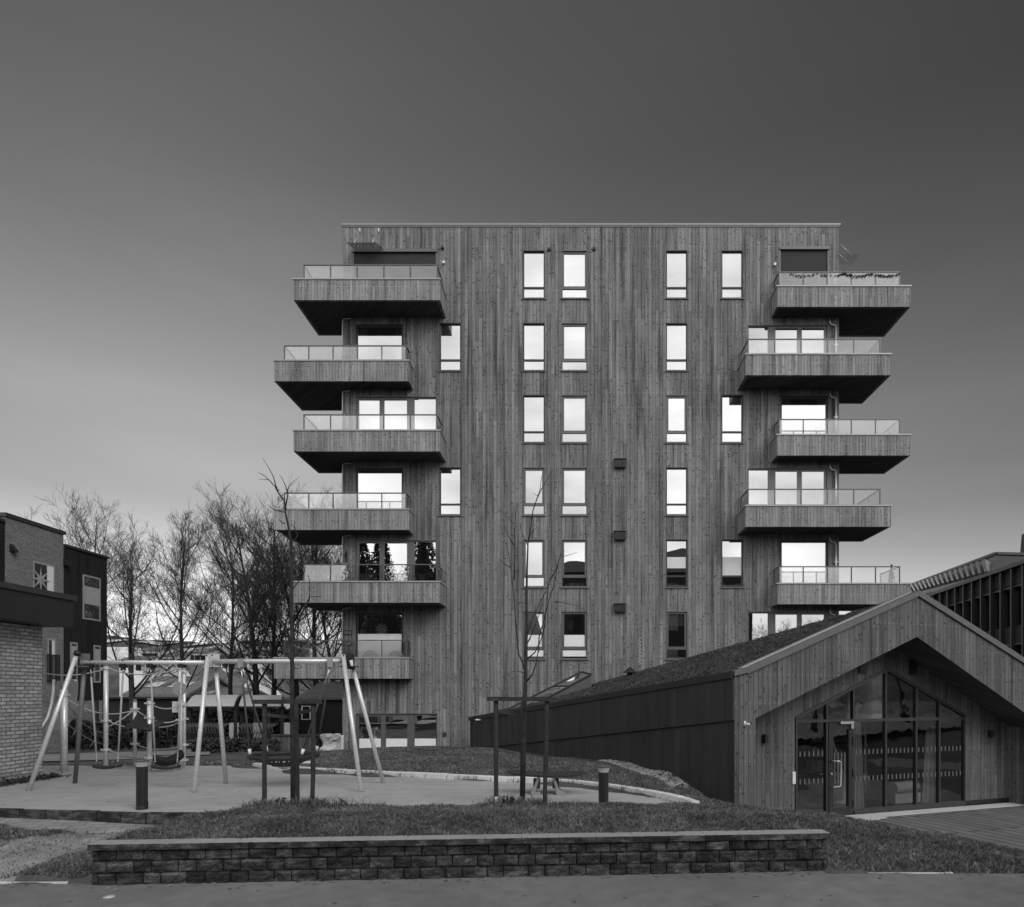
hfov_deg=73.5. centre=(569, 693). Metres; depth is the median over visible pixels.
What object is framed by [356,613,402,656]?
window
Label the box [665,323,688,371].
window
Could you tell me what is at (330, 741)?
builders sack
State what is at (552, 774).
picnic table
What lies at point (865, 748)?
leaning pole
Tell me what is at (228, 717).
hedge
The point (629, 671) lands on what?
roof vent
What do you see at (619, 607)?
ventilation box
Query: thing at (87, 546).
bare tree
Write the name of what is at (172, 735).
hedge
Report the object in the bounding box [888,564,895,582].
conifer
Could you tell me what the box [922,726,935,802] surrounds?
curtain
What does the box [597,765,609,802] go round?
bollard lamp
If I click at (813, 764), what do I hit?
book shelf
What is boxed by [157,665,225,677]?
house
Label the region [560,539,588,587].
window
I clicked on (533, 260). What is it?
window
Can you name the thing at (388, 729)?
window
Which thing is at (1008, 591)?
window
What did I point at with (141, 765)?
bollard lamp
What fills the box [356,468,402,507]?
window
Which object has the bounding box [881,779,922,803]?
cushion bench
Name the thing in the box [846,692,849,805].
indoor column
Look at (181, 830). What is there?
lawn grass
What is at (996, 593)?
window
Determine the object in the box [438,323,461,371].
window
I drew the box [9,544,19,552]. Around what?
wall lamp
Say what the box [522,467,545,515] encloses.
window
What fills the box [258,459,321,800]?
young tree
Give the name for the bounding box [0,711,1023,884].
ground
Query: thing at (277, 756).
nest swing
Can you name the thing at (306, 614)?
bare tree
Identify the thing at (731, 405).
window
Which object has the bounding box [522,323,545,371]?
window
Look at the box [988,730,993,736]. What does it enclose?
outdoor lamp
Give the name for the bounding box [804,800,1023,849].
plaza
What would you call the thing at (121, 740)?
hoop fence
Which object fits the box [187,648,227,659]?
house
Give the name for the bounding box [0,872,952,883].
kerb
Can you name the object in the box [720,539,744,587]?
window
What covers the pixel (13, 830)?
hump grass
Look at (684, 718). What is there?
gable house
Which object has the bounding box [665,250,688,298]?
window
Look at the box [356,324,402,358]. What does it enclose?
window
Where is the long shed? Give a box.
[102,696,249,722]
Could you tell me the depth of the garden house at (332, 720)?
33.00 m
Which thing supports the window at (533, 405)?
in the apartment building at (705, 379)
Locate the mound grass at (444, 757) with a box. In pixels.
[237,745,776,808]
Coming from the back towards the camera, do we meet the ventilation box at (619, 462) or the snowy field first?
the snowy field
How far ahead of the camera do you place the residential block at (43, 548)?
27.60 m
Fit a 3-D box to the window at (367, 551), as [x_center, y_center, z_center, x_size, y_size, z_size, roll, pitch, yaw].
[-7.121,-5.052,28.096,3.333,2.528,0.208,0,0,0]
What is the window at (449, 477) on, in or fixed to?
in the apartment building at (705, 379)
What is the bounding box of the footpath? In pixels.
[42,749,209,760]
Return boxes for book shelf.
[802,715,863,771]
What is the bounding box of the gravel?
[598,759,688,787]
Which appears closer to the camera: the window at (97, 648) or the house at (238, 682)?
the window at (97, 648)
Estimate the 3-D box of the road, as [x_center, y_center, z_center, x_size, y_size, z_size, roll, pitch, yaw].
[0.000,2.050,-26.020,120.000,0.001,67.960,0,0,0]
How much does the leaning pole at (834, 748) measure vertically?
2.618 m
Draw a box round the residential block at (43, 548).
[0,512,109,752]
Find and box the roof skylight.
[505,671,591,709]
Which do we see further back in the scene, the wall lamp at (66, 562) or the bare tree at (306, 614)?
the bare tree at (306, 614)
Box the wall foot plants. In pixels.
[0,770,71,786]
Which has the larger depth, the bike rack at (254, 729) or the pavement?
the bike rack at (254, 729)
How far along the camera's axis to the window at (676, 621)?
28.08 m
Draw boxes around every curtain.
[855,722,863,807]
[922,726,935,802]
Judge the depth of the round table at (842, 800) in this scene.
18.20 m
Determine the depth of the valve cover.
6.86 m
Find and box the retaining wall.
[87,829,830,884]
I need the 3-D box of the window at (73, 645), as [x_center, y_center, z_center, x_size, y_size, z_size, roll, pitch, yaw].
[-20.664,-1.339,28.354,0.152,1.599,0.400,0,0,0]
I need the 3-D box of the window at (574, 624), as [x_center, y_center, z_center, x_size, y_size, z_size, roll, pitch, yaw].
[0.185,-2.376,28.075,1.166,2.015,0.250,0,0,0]
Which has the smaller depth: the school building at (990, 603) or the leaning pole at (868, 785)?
the leaning pole at (868, 785)
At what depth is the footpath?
22.54 m
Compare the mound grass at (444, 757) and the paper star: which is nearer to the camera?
the mound grass at (444, 757)
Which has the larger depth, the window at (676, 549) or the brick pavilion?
the window at (676, 549)
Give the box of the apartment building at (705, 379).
[273,223,911,748]
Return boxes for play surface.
[0,766,671,811]
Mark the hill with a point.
(113, 683)
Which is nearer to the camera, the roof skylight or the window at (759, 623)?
the roof skylight
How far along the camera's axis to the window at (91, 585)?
29.38 m
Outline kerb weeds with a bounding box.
[322,767,677,800]
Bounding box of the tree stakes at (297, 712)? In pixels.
[253,699,322,803]
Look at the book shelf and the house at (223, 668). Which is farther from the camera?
the house at (223, 668)
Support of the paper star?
attached to the residential block at (43, 548)
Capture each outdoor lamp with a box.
[762,734,768,742]
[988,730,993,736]
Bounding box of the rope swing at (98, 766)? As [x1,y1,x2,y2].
[86,660,127,768]
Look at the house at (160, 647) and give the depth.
146.27 m
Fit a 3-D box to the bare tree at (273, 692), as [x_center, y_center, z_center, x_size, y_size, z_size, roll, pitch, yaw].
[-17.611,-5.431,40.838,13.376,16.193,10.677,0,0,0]
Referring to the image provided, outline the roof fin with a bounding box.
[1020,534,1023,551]
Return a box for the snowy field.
[107,639,341,659]
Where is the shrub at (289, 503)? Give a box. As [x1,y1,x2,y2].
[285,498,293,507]
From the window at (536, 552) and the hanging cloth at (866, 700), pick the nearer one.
the hanging cloth at (866, 700)
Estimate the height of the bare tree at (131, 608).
11.696 m
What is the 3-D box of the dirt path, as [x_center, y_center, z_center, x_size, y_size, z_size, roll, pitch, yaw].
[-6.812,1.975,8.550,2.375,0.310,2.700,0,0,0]
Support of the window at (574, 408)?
in the apartment building at (705, 379)
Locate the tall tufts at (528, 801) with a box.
[230,793,557,807]
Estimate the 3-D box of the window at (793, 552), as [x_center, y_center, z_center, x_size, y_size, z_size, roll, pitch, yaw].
[9.608,-5.042,28.096,1.948,2.508,0.208,0,0,0]
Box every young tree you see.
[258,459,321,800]
[499,470,576,799]
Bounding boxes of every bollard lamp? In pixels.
[134,759,149,809]
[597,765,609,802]
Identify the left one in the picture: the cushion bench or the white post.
the white post
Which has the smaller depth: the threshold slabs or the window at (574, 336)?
the threshold slabs
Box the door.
[828,721,853,814]
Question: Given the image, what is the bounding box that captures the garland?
[788,272,900,278]
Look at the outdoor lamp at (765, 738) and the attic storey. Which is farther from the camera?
the attic storey
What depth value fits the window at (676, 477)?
28.08 m
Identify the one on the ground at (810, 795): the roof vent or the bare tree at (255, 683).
the bare tree at (255, 683)
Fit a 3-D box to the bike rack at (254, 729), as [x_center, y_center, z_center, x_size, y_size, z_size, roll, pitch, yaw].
[-13.103,1.738,28.302,1.917,1.068,0.247,0,0,0]
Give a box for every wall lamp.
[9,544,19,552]
[63,558,71,565]
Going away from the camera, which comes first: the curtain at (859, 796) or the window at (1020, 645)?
the curtain at (859, 796)
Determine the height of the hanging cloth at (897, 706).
0.466 m
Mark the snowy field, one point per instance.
(120, 650)
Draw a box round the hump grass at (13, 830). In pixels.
[0,823,74,846]
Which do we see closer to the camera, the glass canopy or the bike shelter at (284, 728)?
the glass canopy
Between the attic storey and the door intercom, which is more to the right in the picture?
the attic storey
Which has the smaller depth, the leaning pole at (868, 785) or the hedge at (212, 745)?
the leaning pole at (868, 785)
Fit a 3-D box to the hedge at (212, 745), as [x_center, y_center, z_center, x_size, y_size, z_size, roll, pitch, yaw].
[-12.247,1.964,24.997,3.173,0.858,1.097,0,0,0]
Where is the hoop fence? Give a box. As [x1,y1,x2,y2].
[68,725,167,749]
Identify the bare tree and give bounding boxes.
[24,484,147,719]
[76,525,211,720]
[107,504,246,686]
[148,472,341,694]
[150,481,319,708]
[152,512,298,712]
[204,481,341,688]
[207,516,341,706]
[249,545,341,692]
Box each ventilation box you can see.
[613,458,625,467]
[614,531,625,539]
[614,603,625,611]
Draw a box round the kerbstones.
[252,761,699,803]
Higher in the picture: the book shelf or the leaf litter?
the book shelf
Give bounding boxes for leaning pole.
[821,707,845,789]
[855,716,870,789]
[864,704,866,793]
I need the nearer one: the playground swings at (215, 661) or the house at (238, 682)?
the playground swings at (215, 661)
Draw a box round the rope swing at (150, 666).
[146,660,185,769]
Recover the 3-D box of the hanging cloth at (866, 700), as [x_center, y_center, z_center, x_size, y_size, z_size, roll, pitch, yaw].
[7.841,0.255,18.238,1.120,0.478,0.700,0,0,-21]
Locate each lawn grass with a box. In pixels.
[4,796,1023,878]
[79,751,352,765]
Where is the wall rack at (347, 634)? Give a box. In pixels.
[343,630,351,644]
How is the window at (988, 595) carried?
in the school building at (990, 603)
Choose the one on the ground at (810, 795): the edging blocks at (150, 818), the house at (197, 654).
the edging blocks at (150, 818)
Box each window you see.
[33,561,54,591]
[47,638,59,681]
[70,642,77,680]
[83,574,100,621]
[94,645,100,682]
[301,706,310,719]
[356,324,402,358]
[356,396,436,428]
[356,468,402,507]
[356,540,436,580]
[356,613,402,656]
[356,713,436,747]
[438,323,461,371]
[438,467,461,515]
[522,250,545,298]
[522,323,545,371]
[522,395,545,443]
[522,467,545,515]
[522,539,545,587]
[522,611,545,659]
[560,250,588,298]
[560,323,588,371]
[560,395,588,443]
[560,467,588,515]
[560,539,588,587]
[561,611,587,659]
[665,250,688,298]
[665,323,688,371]
[665,395,688,443]
[665,467,688,515]
[665,539,688,587]
[665,611,687,659]
[720,250,744,298]
[720,395,743,443]
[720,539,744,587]
[747,325,827,352]
[747,468,827,504]
[747,611,827,640]
[780,396,827,433]
[780,540,827,582]
[977,598,979,627]
[986,595,988,630]
[996,593,998,628]
[1006,589,1009,626]
[1017,586,1021,624]
[1017,644,1021,654]
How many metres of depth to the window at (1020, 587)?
38.97 m
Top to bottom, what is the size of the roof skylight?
2.095 m
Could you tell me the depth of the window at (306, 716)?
32.97 m
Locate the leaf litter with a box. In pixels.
[3,776,1021,905]
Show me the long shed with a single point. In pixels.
(159, 701)
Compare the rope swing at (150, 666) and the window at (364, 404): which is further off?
the window at (364, 404)
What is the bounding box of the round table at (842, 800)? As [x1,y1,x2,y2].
[820,772,867,803]
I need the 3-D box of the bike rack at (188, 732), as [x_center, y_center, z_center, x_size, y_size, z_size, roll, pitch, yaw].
[-14.963,1.707,27.802,2.137,1.068,0.247,0,0,0]
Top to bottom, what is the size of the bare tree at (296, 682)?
12.779 m
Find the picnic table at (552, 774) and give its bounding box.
[508,770,585,794]
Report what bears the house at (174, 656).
on the hill
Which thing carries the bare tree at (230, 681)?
on the ground at (810, 795)
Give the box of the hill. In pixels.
[75,635,339,711]
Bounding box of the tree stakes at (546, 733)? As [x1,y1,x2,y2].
[487,697,551,803]
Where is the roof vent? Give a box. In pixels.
[623,667,636,675]
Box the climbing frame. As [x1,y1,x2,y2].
[42,665,188,771]
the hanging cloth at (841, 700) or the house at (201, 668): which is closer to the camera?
the hanging cloth at (841, 700)
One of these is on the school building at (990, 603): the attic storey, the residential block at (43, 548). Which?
the attic storey
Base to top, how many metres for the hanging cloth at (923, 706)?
0.456 m
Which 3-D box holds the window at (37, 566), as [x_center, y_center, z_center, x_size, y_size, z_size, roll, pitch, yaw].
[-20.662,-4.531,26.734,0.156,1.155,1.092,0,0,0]
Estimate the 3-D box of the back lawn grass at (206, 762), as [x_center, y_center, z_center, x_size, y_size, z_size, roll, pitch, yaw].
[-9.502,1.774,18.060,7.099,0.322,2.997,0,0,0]
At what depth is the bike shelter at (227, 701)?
28.70 m
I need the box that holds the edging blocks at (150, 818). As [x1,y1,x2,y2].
[0,808,200,824]
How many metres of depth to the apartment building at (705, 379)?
28.00 m
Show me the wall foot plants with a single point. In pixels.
(23, 779)
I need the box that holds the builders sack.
[319,733,340,750]
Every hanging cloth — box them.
[822,694,870,711]
[838,695,888,712]
[887,698,921,715]
[906,701,944,711]
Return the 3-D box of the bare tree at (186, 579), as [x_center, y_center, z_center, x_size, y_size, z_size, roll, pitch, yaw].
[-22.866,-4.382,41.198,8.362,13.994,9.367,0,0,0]
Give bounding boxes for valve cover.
[103,895,114,898]
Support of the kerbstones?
on the ground at (810, 795)
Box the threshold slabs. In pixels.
[847,802,1023,820]
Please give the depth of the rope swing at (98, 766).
12.74 m
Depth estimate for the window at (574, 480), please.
28.08 m
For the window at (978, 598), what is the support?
in the school building at (990, 603)
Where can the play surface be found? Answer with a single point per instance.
(115, 788)
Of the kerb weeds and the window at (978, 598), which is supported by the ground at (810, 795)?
the kerb weeds
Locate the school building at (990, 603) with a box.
[927,559,1023,656]
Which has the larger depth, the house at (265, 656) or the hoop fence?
the house at (265, 656)
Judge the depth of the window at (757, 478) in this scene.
28.08 m
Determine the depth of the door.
16.17 m
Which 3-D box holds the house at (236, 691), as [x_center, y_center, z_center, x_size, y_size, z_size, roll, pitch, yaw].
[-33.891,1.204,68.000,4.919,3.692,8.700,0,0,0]
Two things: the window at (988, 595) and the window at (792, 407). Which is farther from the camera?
the window at (988, 595)
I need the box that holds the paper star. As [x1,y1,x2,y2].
[33,570,49,589]
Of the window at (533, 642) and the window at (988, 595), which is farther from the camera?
the window at (988, 595)
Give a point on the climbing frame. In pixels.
(67, 713)
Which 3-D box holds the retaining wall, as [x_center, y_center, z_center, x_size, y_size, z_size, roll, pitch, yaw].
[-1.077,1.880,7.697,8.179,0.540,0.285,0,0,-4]
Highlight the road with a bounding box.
[0,871,1023,906]
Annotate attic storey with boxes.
[911,552,1023,593]
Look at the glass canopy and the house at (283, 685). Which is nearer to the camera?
the glass canopy
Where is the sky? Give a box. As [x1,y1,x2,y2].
[0,0,1023,642]
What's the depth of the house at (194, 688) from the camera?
64.02 m
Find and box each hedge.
[68,719,177,748]
[170,706,299,738]
[187,736,281,752]
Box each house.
[118,656,161,696]
[123,676,232,696]
[141,646,179,655]
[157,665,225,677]
[162,652,190,666]
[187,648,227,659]
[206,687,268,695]
[220,654,249,671]
[221,672,251,686]
[244,668,311,708]
[250,651,283,670]
[296,681,341,738]
[469,590,1023,814]
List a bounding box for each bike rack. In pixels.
[186,723,229,748]
[234,723,277,738]
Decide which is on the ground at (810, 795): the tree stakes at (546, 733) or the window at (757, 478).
the tree stakes at (546, 733)
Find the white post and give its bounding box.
[340,735,343,748]
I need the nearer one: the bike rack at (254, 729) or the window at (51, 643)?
the window at (51, 643)
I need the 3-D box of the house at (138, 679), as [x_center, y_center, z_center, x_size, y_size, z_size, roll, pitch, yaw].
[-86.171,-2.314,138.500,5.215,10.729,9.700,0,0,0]
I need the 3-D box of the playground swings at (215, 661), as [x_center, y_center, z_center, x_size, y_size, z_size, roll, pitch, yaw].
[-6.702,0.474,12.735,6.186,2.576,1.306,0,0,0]
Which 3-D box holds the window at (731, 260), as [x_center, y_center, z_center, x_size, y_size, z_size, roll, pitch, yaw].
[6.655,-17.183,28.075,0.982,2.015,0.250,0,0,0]
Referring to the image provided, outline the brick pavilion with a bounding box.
[0,581,77,781]
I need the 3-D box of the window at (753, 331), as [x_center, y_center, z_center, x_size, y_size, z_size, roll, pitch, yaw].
[8.921,-13.906,28.096,3.281,2.458,0.208,0,0,0]
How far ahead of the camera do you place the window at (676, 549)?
28.08 m
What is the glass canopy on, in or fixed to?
attached to the apartment building at (705, 379)
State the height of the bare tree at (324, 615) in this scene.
11.099 m
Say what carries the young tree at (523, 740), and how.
on the ground at (810, 795)
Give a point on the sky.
(169, 169)
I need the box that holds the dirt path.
[0,829,136,883]
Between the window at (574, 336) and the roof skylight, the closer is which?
the roof skylight
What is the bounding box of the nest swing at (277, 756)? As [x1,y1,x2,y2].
[237,659,334,768]
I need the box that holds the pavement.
[0,818,157,833]
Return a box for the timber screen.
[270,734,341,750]
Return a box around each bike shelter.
[186,695,261,746]
[238,695,289,737]
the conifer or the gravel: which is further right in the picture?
the conifer
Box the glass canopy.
[345,228,383,248]
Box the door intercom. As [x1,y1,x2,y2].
[792,772,795,783]
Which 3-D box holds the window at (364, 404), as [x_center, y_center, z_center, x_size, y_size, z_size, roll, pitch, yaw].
[-7.121,-10.958,28.096,3.333,2.488,0.208,0,0,0]
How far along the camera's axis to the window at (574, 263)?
28.08 m
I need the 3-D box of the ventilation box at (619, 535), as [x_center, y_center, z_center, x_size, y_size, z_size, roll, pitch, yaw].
[2.041,-6.468,27.899,0.520,0.355,0.198,0,0,0]
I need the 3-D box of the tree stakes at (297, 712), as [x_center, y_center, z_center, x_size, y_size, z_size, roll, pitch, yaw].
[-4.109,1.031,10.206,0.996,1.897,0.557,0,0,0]
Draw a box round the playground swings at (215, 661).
[26,650,384,791]
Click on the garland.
(862, 276)
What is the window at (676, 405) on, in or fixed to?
in the apartment building at (705, 379)

